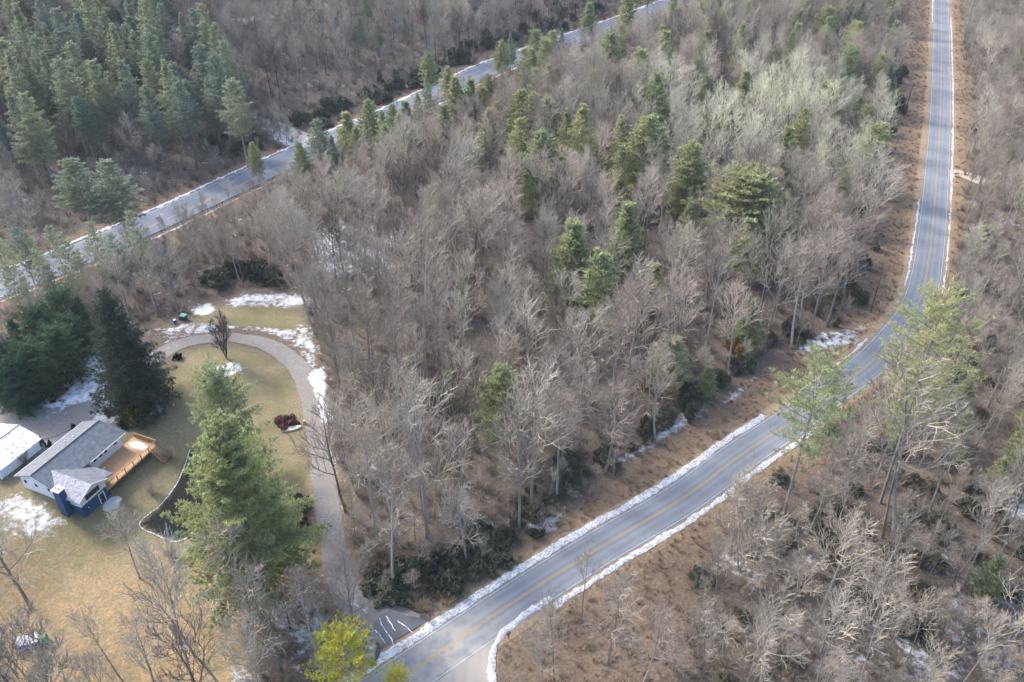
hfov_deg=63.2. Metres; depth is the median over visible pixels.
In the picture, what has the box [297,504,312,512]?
evergreen shrub
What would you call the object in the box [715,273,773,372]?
bare tree
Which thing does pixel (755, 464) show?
edge line
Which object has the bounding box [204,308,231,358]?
ornamental tree
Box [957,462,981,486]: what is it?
bare tree
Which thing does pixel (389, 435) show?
bare tree
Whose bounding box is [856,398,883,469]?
bare tree
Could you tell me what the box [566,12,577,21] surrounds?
evergreen shrub
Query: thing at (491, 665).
snow bank
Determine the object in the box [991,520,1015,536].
evergreen shrub
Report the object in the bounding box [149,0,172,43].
pine tree
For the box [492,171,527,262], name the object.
bare tree
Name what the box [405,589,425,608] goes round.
evergreen shrub
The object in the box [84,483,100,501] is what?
window
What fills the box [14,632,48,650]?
tarped stack
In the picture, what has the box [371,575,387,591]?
evergreen shrub
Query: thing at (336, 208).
bare tree
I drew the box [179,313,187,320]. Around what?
compost bin
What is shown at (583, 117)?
pine tree
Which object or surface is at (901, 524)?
evergreen shrub
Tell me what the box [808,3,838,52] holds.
pine tree
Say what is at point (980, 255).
bare tree
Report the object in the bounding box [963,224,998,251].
pine tree
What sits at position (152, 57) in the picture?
pine tree
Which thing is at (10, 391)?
hemlock tree
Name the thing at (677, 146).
pine tree
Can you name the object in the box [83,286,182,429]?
spruce tree
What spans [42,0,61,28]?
pine tree
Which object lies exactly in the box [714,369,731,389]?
evergreen shrub
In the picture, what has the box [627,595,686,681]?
bare tree
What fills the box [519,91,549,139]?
pine tree
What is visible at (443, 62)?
evergreen shrub
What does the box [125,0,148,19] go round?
pine tree
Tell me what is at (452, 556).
evergreen shrub
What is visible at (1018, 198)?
pine tree
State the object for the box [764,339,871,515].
pine tree
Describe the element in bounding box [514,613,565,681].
bare tree
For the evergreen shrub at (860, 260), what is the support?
on the ground at (68, 562)
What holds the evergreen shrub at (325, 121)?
on the ground at (68, 562)
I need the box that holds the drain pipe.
[371,642,379,664]
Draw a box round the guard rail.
[143,163,301,238]
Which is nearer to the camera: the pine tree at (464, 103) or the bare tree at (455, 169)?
the bare tree at (455, 169)
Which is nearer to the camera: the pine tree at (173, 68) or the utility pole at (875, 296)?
the utility pole at (875, 296)
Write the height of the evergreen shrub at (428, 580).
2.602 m
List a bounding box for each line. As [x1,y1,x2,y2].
[0,7,662,287]
[2,0,681,287]
[17,0,663,267]
[217,39,468,132]
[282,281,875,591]
[361,0,934,680]
[398,88,940,679]
[404,70,941,677]
[433,8,949,681]
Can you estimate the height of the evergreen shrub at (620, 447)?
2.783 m
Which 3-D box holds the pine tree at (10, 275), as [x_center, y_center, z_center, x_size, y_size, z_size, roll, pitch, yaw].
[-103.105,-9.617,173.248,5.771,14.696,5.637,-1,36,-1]
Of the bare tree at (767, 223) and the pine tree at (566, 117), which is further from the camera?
the pine tree at (566, 117)
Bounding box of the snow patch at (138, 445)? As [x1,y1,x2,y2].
[129,441,147,449]
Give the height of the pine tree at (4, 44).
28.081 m
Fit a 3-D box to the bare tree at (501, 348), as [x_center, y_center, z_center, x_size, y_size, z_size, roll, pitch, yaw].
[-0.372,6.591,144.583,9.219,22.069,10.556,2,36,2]
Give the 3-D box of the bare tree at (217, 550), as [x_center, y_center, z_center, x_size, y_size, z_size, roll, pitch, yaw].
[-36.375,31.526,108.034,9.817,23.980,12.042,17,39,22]
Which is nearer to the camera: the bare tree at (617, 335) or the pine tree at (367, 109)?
the bare tree at (617, 335)
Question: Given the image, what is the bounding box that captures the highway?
[0,0,688,297]
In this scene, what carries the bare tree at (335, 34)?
on the ground at (68, 562)
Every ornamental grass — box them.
[316,603,330,614]
[412,592,433,611]
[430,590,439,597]
[438,590,457,605]
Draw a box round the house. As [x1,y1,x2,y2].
[14,420,169,517]
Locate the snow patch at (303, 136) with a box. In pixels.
[264,122,314,147]
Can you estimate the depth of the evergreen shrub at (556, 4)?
377.12 m
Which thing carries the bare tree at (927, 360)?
on the ground at (68, 562)
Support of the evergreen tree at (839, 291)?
on the ground at (68, 562)
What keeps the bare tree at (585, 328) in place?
on the ground at (68, 562)
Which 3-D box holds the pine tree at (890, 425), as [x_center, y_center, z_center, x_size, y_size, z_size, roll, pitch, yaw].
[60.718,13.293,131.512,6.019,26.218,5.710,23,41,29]
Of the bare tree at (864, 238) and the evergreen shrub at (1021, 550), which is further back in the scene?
the bare tree at (864, 238)
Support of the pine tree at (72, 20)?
on the ground at (68, 562)
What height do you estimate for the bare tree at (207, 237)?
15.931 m
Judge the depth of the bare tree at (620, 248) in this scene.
166.57 m
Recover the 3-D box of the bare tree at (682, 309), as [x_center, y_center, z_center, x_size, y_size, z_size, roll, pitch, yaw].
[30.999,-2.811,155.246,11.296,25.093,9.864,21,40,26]
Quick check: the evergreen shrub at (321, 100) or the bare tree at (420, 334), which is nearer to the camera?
the bare tree at (420, 334)
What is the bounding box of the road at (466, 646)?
[356,0,950,681]
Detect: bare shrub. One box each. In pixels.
[8,445,29,464]
[140,473,157,494]
[155,441,175,458]
[155,540,178,558]
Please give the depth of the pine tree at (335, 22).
311.44 m
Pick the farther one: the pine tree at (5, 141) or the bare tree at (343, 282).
the pine tree at (5, 141)
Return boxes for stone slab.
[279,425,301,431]
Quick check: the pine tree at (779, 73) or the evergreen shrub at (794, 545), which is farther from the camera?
the pine tree at (779, 73)
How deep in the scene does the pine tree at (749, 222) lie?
183.29 m
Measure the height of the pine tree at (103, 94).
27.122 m
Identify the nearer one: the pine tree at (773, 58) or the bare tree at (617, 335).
the bare tree at (617, 335)
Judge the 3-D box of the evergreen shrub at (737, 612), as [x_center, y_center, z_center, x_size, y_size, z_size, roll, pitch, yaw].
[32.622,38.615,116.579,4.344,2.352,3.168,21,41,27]
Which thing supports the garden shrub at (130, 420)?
on the ground at (68, 562)
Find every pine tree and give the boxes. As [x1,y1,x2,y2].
[0,0,13,27]
[0,0,26,33]
[0,37,33,111]
[0,76,8,114]
[0,115,14,164]
[0,236,23,288]
[0,264,26,310]
[4,50,47,121]
[4,90,47,181]
[5,227,40,292]
[7,3,49,79]
[7,19,36,60]
[13,0,36,28]
[14,275,43,311]
[15,91,61,186]
[16,229,49,277]
[21,53,55,127]
[26,35,63,101]
[27,248,56,290]
[31,0,62,37]
[32,0,57,48]
[39,50,72,136]
[39,264,61,293]
[41,23,65,77]
[41,224,70,270]
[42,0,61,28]
[47,6,84,71]
[49,0,69,27]
[50,56,91,154]
[51,156,108,237]
[54,231,82,291]
[57,264,84,298]
[60,49,78,95]
[61,40,95,127]
[65,0,98,50]
[68,95,99,160]
[68,248,93,300]
[69,18,88,76]
[73,8,106,74]
[75,0,106,71]
[81,221,106,273]
[83,58,122,148]
[83,158,146,243]
[84,98,111,157]
[89,254,113,292]
[90,17,107,69]
[91,0,109,20]
[93,56,111,111]
[94,10,127,69]
[99,0,124,31]
[101,70,122,128]
[102,232,133,293]
[104,23,138,90]
[104,32,127,75]
[105,0,125,26]
[113,58,146,150]
[113,248,136,296]
[119,22,139,68]
[119,210,150,272]
[121,0,140,42]
[123,14,140,41]
[123,68,142,123]
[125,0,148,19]
[127,30,156,111]
[130,227,151,281]
[134,0,169,57]
[135,0,158,49]
[136,31,174,121]
[136,85,171,166]
[138,58,165,133]
[140,23,171,63]
[143,29,162,71]
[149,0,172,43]
[155,0,178,26]
[155,2,181,61]
[156,59,197,154]
[159,408,331,632]
[162,61,193,133]
[165,78,203,166]
[177,12,196,75]
[181,79,200,141]
[183,7,210,55]
[185,351,282,487]
[186,43,219,119]
[194,2,226,54]
[195,19,219,73]
[198,78,228,142]
[199,76,217,109]
[200,52,237,145]
[206,25,229,103]
[215,76,256,167]
[217,40,247,113]
[246,140,264,183]
[290,141,313,183]
[298,608,382,681]
[305,117,331,165]
[322,135,340,179]
[332,20,342,59]
[334,110,362,160]
[335,151,353,198]
[346,126,363,157]
[354,16,367,62]
[356,97,378,145]
[357,0,371,37]
[359,117,376,172]
[369,390,379,412]
[372,123,399,163]
[373,20,384,52]
[373,110,391,148]
[379,656,413,681]
[385,103,405,133]
[391,113,412,151]
[398,100,420,142]
[400,17,409,42]
[411,92,427,127]
[417,51,439,86]
[420,74,436,117]
[431,103,458,148]
[433,370,463,405]
[438,65,452,103]
[444,74,470,119]
[452,273,476,314]
[456,98,469,133]
[456,117,478,164]
[462,77,485,118]
[462,146,491,185]
[468,362,536,454]
[472,85,491,116]
[473,0,483,12]
[474,106,505,159]
[481,73,499,102]
[490,100,505,136]
[491,39,512,78]
[502,130,523,174]
[503,88,531,137]
[505,31,517,72]
[506,116,534,179]
[513,47,533,87]
[513,170,539,220]
[516,127,566,209]
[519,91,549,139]
[522,67,545,109]
[524,27,546,52]
[525,47,541,81]
[527,94,563,149]
[536,35,553,65]
[536,217,602,316]
[540,29,558,61]
[542,62,557,95]
[551,108,578,176]
[555,28,567,59]
[557,102,607,189]
[568,246,629,336]
[579,2,598,32]
[582,68,603,95]
[587,246,610,295]
[588,30,627,96]
[599,114,631,181]
[600,143,640,207]
[601,199,648,281]
[604,199,650,262]
[608,112,673,201]
[608,207,619,228]
[614,0,637,37]
[614,23,630,81]
[621,0,641,6]
[623,46,652,106]
[637,261,669,315]
[638,70,675,126]
[642,0,654,9]
[642,334,697,391]
[649,30,674,72]
[650,24,670,53]
[659,140,713,221]
[666,0,677,19]
[666,52,679,89]
[670,127,683,158]
[670,200,703,258]
[683,55,704,101]
[687,1,701,27]
[688,160,794,257]
[689,0,710,14]
[690,118,707,155]
[692,24,702,44]
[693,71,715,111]
[693,364,718,398]
[695,30,713,68]
[697,92,710,123]
[699,0,724,29]
[701,47,713,71]
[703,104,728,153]
[708,1,729,22]
[713,0,732,38]
[723,217,764,285]
[724,21,750,76]
[725,68,755,128]
[728,301,769,354]
[730,0,741,17]
[731,58,751,92]
[733,0,755,35]
[762,191,790,243]
[763,42,782,77]
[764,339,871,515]
[766,123,799,191]
[768,78,797,126]
[769,63,787,89]
[771,0,784,23]
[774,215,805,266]
[775,235,792,275]
[780,30,796,68]
[783,21,804,62]
[785,0,810,29]
[789,106,813,172]
[803,8,812,33]
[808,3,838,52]
[810,77,845,133]
[814,16,834,65]
[830,163,857,207]
[833,0,859,42]
[834,41,864,99]
[843,20,864,46]
[843,84,864,126]
[844,0,865,19]
[844,20,864,67]
[847,120,896,180]
[854,102,876,135]
[856,0,875,21]
[861,52,888,102]
[864,1,883,27]
[871,273,996,503]
[874,358,926,480]
[881,0,900,27]
[882,20,904,51]
[884,49,896,78]
[888,425,906,450]
[941,408,974,453]
[950,374,976,411]
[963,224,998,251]
[969,552,1008,602]
[985,456,1011,487]
[1002,426,1023,467]
[1005,134,1017,160]
[1009,47,1023,77]
[1012,410,1023,430]
[1014,186,1023,208]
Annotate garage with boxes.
[0,424,42,479]
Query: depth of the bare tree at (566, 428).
132.91 m
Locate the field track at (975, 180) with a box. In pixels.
[949,169,989,183]
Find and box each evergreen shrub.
[197,268,210,285]
[201,133,223,151]
[206,267,230,289]
[219,128,227,141]
[220,256,236,278]
[228,141,243,158]
[232,258,247,276]
[235,261,246,279]
[237,140,247,147]
[240,259,263,282]
[247,132,264,148]
[254,264,279,281]
[257,257,276,265]
[261,265,282,286]
[267,271,283,286]
[289,110,304,127]
[289,493,309,508]
[292,516,310,528]
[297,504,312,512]
[298,523,317,539]
[301,111,312,121]
[310,107,330,120]
[311,117,333,129]
[314,97,325,109]
[320,96,336,113]
[327,94,353,105]
[336,102,348,113]
[356,85,375,99]
[358,573,380,597]
[359,561,383,581]
[361,89,371,100]
[367,82,379,97]
[371,95,384,104]
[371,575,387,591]
[373,88,393,101]
[373,586,407,609]
[376,73,384,84]
[379,580,401,602]
[380,80,395,93]
[380,560,397,574]
[383,557,400,571]
[386,570,400,584]
[387,567,406,580]
[391,65,408,80]
[392,73,404,89]
[395,554,431,587]
[395,579,415,597]
[399,590,408,604]
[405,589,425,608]
[406,76,424,88]
[408,67,425,79]
[415,582,427,597]
[423,542,444,569]
[424,559,438,575]
[424,575,436,588]
[429,568,466,598]
[431,573,451,590]
[435,564,451,574]
[436,58,450,66]
[437,575,462,599]
[439,543,463,567]
[441,550,468,570]
[444,50,452,57]
[446,54,464,64]
[451,561,466,582]
[455,38,478,49]
[455,47,466,60]
[460,50,471,63]
[460,525,493,547]
[461,545,474,566]
[467,557,486,580]
[468,517,492,531]
[469,548,495,569]
[470,528,496,549]
[474,535,506,551]
[475,536,489,551]
[479,34,491,49]
[480,31,495,42]
[484,548,514,578]
[491,40,498,48]
[491,523,513,542]
[495,526,513,541]
[503,538,512,552]
[504,30,515,43]
[508,29,519,40]
[509,516,525,531]
[510,534,518,542]
[514,505,524,516]
[517,20,529,31]
[521,495,529,504]
[522,501,552,524]
[524,483,537,496]
[525,526,545,539]
[531,7,543,20]
[534,20,551,30]
[537,22,546,31]
[540,491,552,504]
[547,14,558,27]
[550,2,561,14]
[550,486,568,504]
[551,468,578,485]
[552,447,575,465]
[556,12,563,20]
[560,6,569,16]
[561,21,569,29]
[561,473,576,487]
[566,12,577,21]
[566,457,583,471]
[567,447,586,461]
[569,475,584,488]
[576,0,586,8]
[577,464,593,478]
[591,2,605,13]
[591,447,612,468]
[596,441,620,455]
[598,454,621,472]
[609,444,621,455]
[626,441,635,451]
[637,422,654,442]
[640,413,649,427]
[640,418,657,431]
[651,403,674,421]
[659,410,675,428]
[679,379,704,396]
[679,390,691,408]
[680,400,699,423]
[681,388,702,406]
[683,385,698,402]
[686,565,715,586]
[708,617,728,633]
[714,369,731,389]
[717,671,738,681]
[725,333,748,354]
[726,356,743,374]
[731,606,760,625]
[738,348,746,365]
[741,353,756,373]
[743,518,759,530]
[752,503,780,524]
[762,329,777,348]
[763,606,785,631]
[767,468,790,483]
[772,514,796,530]
[774,531,796,554]
[775,648,804,676]
[781,317,791,335]
[784,577,804,594]
[786,315,801,325]
[786,325,803,337]
[787,336,806,343]
[799,503,823,517]
[801,328,814,340]
[806,515,829,530]
[815,496,828,507]
[816,305,823,317]
[816,531,828,542]
[817,525,846,556]
[818,490,844,507]
[819,573,843,600]
[820,301,835,317]
[821,503,848,525]
[822,422,848,437]
[824,550,833,562]
[829,586,865,611]
[832,316,841,328]
[837,552,872,577]
[841,553,877,579]
[842,277,857,290]
[845,502,857,516]
[846,452,864,467]
[846,481,864,499]
[846,578,864,604]
[850,287,870,304]
[851,523,872,537]
[854,249,864,269]
[861,251,872,271]
[861,439,880,453]
[861,594,876,606]
[866,233,880,251]
[877,543,896,557]
[882,595,913,616]
[883,92,901,102]
[885,442,907,455]
[886,513,917,531]
[888,121,896,134]
[889,112,900,120]
[889,468,917,489]
[892,67,903,83]
[893,96,908,115]
[894,615,919,643]
[899,618,906,636]
[900,498,923,516]
[901,66,908,75]
[906,471,923,489]
[906,548,929,563]
[909,582,936,599]
[917,623,933,639]
[918,634,942,653]
[919,515,947,534]
[922,523,946,546]
[926,510,956,536]
[927,548,947,571]
[928,484,944,498]
[937,361,960,380]
[940,450,956,470]
[947,335,963,345]
[949,402,963,416]
[951,494,992,519]
[953,286,969,299]
[955,543,983,564]
[957,457,975,472]
[959,356,977,365]
[964,479,982,493]
[967,122,987,133]
[971,408,990,426]
[974,595,1004,617]
[978,376,996,385]
[981,334,999,350]
[982,282,997,293]
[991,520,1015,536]
[992,503,1004,513]
[998,583,1023,603]
[1011,304,1023,314]
[1015,545,1023,557]
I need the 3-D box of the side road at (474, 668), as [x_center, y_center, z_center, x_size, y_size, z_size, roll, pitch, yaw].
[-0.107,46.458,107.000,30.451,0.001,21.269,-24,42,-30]
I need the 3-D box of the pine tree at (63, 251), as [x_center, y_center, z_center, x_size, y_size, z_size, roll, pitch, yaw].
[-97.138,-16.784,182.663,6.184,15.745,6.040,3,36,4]
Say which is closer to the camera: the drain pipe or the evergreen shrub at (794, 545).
the drain pipe
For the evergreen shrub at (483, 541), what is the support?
on the ground at (68, 562)
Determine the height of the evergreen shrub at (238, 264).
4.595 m
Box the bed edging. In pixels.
[139,450,192,542]
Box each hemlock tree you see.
[0,335,35,406]
[0,349,42,418]
[6,317,36,363]
[9,334,71,408]
[12,300,67,344]
[32,318,64,365]
[34,319,95,388]
[38,284,99,338]
[51,310,96,363]
[69,295,101,344]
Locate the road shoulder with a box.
[334,0,933,681]
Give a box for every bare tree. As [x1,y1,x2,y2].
[0,175,41,249]
[0,296,10,328]
[0,592,84,681]
[17,284,51,310]
[60,647,131,681]
[79,264,117,319]
[96,250,140,321]
[110,108,142,182]
[115,614,168,680]
[126,245,159,316]
[138,235,191,319]
[139,608,220,681]
[143,242,168,288]
[147,246,183,301]
[167,218,197,276]
[173,233,186,268]
[177,229,200,287]
[187,215,198,255]
[188,504,276,638]
[195,213,217,263]
[199,220,219,266]
[203,603,282,681]
[209,220,242,286]
[211,212,235,253]
[214,202,232,242]
[223,553,293,671]
[229,200,248,247]
[235,199,261,258]
[246,199,278,266]
[256,193,298,286]
[256,199,274,252]
[258,184,297,266]
[258,231,321,333]
[261,190,328,308]
[270,181,293,239]
[271,191,319,289]
[272,562,350,677]
[279,184,302,253]
[285,207,334,320]
[285,397,364,512]
[288,169,321,239]
[289,210,313,267]
[290,251,345,365]
[297,257,334,347]
[301,196,338,264]
[307,294,363,385]
[312,161,359,246]
[315,192,352,269]
[315,208,346,291]
[315,391,356,492]
[317,546,389,648]
[318,244,360,339]
[323,27,352,98]
[324,218,383,322]
[326,333,381,403]
[328,159,367,237]
[332,365,367,442]
[333,169,391,260]
[338,348,407,478]
[340,215,374,298]
[341,274,387,365]
[344,306,387,376]
[349,184,398,279]
[349,401,422,510]
[350,226,396,312]
[355,228,404,336]
[356,437,424,581]
[357,143,395,237]
[359,161,395,242]
[359,312,422,423]
[361,251,395,326]
[367,354,472,539]
[369,258,429,365]
[373,208,401,280]
[374,296,420,379]
[375,198,399,254]
[376,347,419,454]
[381,147,423,225]
[382,360,433,454]
[385,222,434,326]
[388,189,465,352]
[390,206,437,308]
[391,176,423,291]
[392,204,411,268]
[395,435,440,517]
[399,316,425,391]
[400,158,430,251]
[400,290,446,374]
[404,184,451,278]
[407,139,447,205]
[410,182,452,271]
[413,165,448,263]
[416,276,451,358]
[420,247,452,334]
[420,346,485,473]
[421,176,469,277]
[421,307,460,382]
[426,208,454,303]
[428,145,482,249]
[431,161,461,227]
[433,477,485,559]
[438,284,476,384]
[439,176,467,257]
[439,244,487,355]
[441,339,491,438]
[443,414,475,494]
[449,133,493,227]
[449,187,486,276]
[456,173,493,262]
[458,168,490,207]
[460,179,510,298]
[464,179,500,272]
[475,171,505,243]
[477,268,523,364]
[478,209,537,316]
[480,310,510,361]
[480,349,577,503]
[482,173,523,250]
[483,386,547,529]
[484,258,526,341]
[487,208,528,288]
[487,237,524,326]
[488,288,525,372]
[488,327,532,381]
[490,143,527,228]
[491,284,557,410]
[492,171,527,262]
[496,216,530,292]
[510,262,548,349]
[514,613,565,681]
[522,288,550,374]
[523,143,557,231]
[524,210,564,286]
[524,341,591,441]
[524,581,570,681]
[529,387,585,468]
[530,206,562,282]
[531,235,556,314]
[534,143,587,225]
[534,186,561,248]
[534,194,561,270]
[535,375,586,494]
[539,304,596,396]
[547,265,585,352]
[551,305,588,372]
[555,209,594,259]
[556,356,609,451]
[557,157,587,232]
[563,303,613,416]
[564,208,585,258]
[568,535,609,623]
[572,143,606,224]
[573,166,614,247]
[573,375,643,474]
[576,297,618,382]
[580,561,646,664]
[581,227,645,320]
[588,194,619,245]
[588,311,645,406]
[589,199,622,250]
[595,269,691,417]
[596,167,625,251]
[601,294,657,379]
[602,272,648,365]
[610,362,640,446]
[613,614,652,681]
[620,251,666,350]
[623,342,682,441]
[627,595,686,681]
[630,161,677,261]
[633,164,667,240]
[633,170,646,224]
[646,149,682,238]
[647,216,677,263]
[648,268,686,359]
[652,273,706,362]
[656,216,708,312]
[656,221,708,328]
[657,631,693,681]
[663,254,696,334]
[671,226,695,294]
[677,596,744,677]
[687,186,712,251]
[694,202,742,297]
[696,172,718,216]
[697,226,727,310]
[697,238,740,349]
[700,177,727,237]
[701,526,741,609]
[703,472,790,570]
[704,159,739,257]
[712,209,760,323]
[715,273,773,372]
[725,451,771,550]
[727,604,782,681]
[731,139,771,251]
[732,582,813,681]
[739,226,770,307]
[740,513,791,593]
[747,227,817,348]
[752,166,791,252]
[755,232,788,319]
[759,196,791,298]
[767,188,801,278]
[767,238,799,316]
[775,541,832,639]
[777,229,836,345]
[786,192,833,294]
[786,250,827,319]
[788,160,837,235]
[790,427,862,533]
[794,185,841,271]
[798,579,871,659]
[799,186,852,286]
[799,220,852,330]
[803,573,863,681]
[806,500,887,617]
[809,209,862,307]
[813,175,841,219]
[815,487,837,513]
[817,239,867,326]
[824,210,879,310]
[828,211,867,271]
[829,181,884,261]
[829,448,868,530]
[831,519,862,581]
[832,413,886,492]
[840,416,858,440]
[845,584,909,681]
[847,214,877,279]
[850,543,919,626]
[852,353,972,538]
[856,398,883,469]
[861,334,981,546]
[877,504,932,590]
[882,342,914,413]
[898,488,926,516]
[901,336,925,361]
[902,586,949,661]
[909,340,934,371]
[909,630,962,681]
[916,353,948,440]
[918,346,947,412]
[922,294,952,350]
[924,519,965,581]
[929,390,990,509]
[929,473,965,546]
[931,581,985,635]
[932,315,966,391]
[938,249,976,332]
[945,305,998,385]
[951,273,993,360]
[952,232,987,307]
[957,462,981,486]
[961,227,1002,320]
[963,475,1023,585]
[963,598,1023,681]
[974,242,1010,294]
[974,283,1014,328]
[974,322,1006,357]
[974,355,1023,446]
[978,318,1023,407]
[992,569,1023,660]
[994,359,1023,434]
[998,252,1023,331]
[1001,287,1023,378]
[1001,452,1022,522]
[1002,442,1023,552]
[1003,227,1023,310]
[1004,506,1023,568]
[1008,415,1023,506]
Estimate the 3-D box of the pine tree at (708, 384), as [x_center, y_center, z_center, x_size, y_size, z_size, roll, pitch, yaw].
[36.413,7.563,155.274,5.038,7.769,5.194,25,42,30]
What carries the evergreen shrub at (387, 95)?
on the ground at (68, 562)
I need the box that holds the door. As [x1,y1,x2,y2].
[98,491,106,503]
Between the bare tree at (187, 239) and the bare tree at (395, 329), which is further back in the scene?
the bare tree at (187, 239)
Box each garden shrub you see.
[37,386,68,402]
[102,406,116,416]
[117,420,127,429]
[118,403,149,426]
[172,352,181,360]
[273,413,299,430]
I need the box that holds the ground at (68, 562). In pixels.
[0,0,1023,681]
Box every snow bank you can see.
[0,3,690,301]
[9,0,661,266]
[341,414,765,681]
[486,596,550,681]
[493,0,955,647]
[554,428,818,607]
[799,338,867,392]
[904,200,919,285]
[941,18,953,292]
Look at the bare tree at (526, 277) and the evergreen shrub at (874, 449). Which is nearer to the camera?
the evergreen shrub at (874, 449)
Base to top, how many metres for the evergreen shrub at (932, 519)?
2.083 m
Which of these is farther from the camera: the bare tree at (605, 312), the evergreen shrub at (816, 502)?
the bare tree at (605, 312)
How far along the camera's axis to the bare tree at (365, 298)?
156.57 m
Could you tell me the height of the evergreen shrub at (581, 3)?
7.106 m
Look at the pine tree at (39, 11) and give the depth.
275.73 m
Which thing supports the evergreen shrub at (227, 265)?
on the ground at (68, 562)
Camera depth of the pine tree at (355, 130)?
237.93 m
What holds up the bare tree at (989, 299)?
on the ground at (68, 562)
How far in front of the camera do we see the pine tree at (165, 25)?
283.33 m
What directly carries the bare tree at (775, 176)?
on the ground at (68, 562)
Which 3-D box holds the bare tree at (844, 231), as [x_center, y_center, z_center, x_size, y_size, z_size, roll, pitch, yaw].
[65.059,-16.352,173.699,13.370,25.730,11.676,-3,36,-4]
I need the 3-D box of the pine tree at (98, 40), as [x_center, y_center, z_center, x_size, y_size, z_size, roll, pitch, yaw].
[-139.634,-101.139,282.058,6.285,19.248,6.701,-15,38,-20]
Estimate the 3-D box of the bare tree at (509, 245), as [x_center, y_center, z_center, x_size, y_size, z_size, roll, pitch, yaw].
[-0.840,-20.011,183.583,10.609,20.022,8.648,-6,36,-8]
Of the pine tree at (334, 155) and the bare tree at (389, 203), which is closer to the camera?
the bare tree at (389, 203)
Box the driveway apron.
[371,611,428,649]
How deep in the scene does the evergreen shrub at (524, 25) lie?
356.35 m
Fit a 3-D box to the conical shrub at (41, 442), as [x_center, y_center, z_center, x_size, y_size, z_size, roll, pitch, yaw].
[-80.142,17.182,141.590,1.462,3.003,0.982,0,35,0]
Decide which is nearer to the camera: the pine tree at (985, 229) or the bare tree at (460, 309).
the bare tree at (460, 309)
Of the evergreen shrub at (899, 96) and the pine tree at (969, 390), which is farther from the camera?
the evergreen shrub at (899, 96)
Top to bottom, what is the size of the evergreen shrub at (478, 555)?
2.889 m
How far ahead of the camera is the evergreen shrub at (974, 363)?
164.76 m
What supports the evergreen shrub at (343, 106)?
on the ground at (68, 562)
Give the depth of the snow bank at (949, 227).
242.52 m
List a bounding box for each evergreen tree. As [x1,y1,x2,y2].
[826,264,847,301]
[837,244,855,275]
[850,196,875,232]
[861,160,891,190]
[862,168,875,193]
[877,65,893,89]
[880,94,892,120]
[883,82,896,109]
[893,60,905,80]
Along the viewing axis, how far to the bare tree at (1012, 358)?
149.24 m
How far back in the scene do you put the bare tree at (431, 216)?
177.82 m
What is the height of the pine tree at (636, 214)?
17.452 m
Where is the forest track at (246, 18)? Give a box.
[174,5,328,32]
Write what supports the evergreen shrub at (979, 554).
on the ground at (68, 562)
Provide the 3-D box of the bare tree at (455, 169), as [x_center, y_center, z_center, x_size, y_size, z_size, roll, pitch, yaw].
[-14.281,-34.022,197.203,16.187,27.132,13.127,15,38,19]
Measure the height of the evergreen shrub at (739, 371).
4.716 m
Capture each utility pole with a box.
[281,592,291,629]
[870,278,880,312]
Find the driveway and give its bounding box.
[0,333,421,653]
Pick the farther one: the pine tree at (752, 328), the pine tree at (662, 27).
the pine tree at (662, 27)
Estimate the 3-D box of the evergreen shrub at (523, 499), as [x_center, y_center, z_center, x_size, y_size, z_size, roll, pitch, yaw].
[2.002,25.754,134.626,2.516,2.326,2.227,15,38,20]
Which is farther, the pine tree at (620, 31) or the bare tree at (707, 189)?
the pine tree at (620, 31)
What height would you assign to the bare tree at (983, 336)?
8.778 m
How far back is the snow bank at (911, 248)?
205.38 m
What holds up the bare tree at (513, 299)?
on the ground at (68, 562)
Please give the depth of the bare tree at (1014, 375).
137.58 m
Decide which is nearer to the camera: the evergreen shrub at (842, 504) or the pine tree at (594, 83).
the evergreen shrub at (842, 504)
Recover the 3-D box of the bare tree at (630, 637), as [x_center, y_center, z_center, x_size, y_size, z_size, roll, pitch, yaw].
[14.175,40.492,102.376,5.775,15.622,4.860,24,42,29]
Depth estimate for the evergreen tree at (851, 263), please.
191.91 m
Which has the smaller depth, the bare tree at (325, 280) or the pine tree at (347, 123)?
the bare tree at (325, 280)
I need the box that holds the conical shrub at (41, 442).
[39,436,46,446]
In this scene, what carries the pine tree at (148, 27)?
on the ground at (68, 562)
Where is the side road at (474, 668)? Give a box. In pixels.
[437,642,493,681]
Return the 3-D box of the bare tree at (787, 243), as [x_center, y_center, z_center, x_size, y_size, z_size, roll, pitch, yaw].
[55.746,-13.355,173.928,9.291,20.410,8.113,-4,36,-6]
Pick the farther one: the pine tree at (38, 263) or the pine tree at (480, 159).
the pine tree at (480, 159)
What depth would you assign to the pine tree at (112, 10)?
300.86 m
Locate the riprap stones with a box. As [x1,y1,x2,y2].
[342,626,371,653]
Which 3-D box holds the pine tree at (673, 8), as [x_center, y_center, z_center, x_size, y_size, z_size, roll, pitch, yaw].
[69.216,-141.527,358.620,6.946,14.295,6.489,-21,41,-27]
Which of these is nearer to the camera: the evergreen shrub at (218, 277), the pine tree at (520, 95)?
the evergreen shrub at (218, 277)
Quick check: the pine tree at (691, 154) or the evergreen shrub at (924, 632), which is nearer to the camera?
the evergreen shrub at (924, 632)

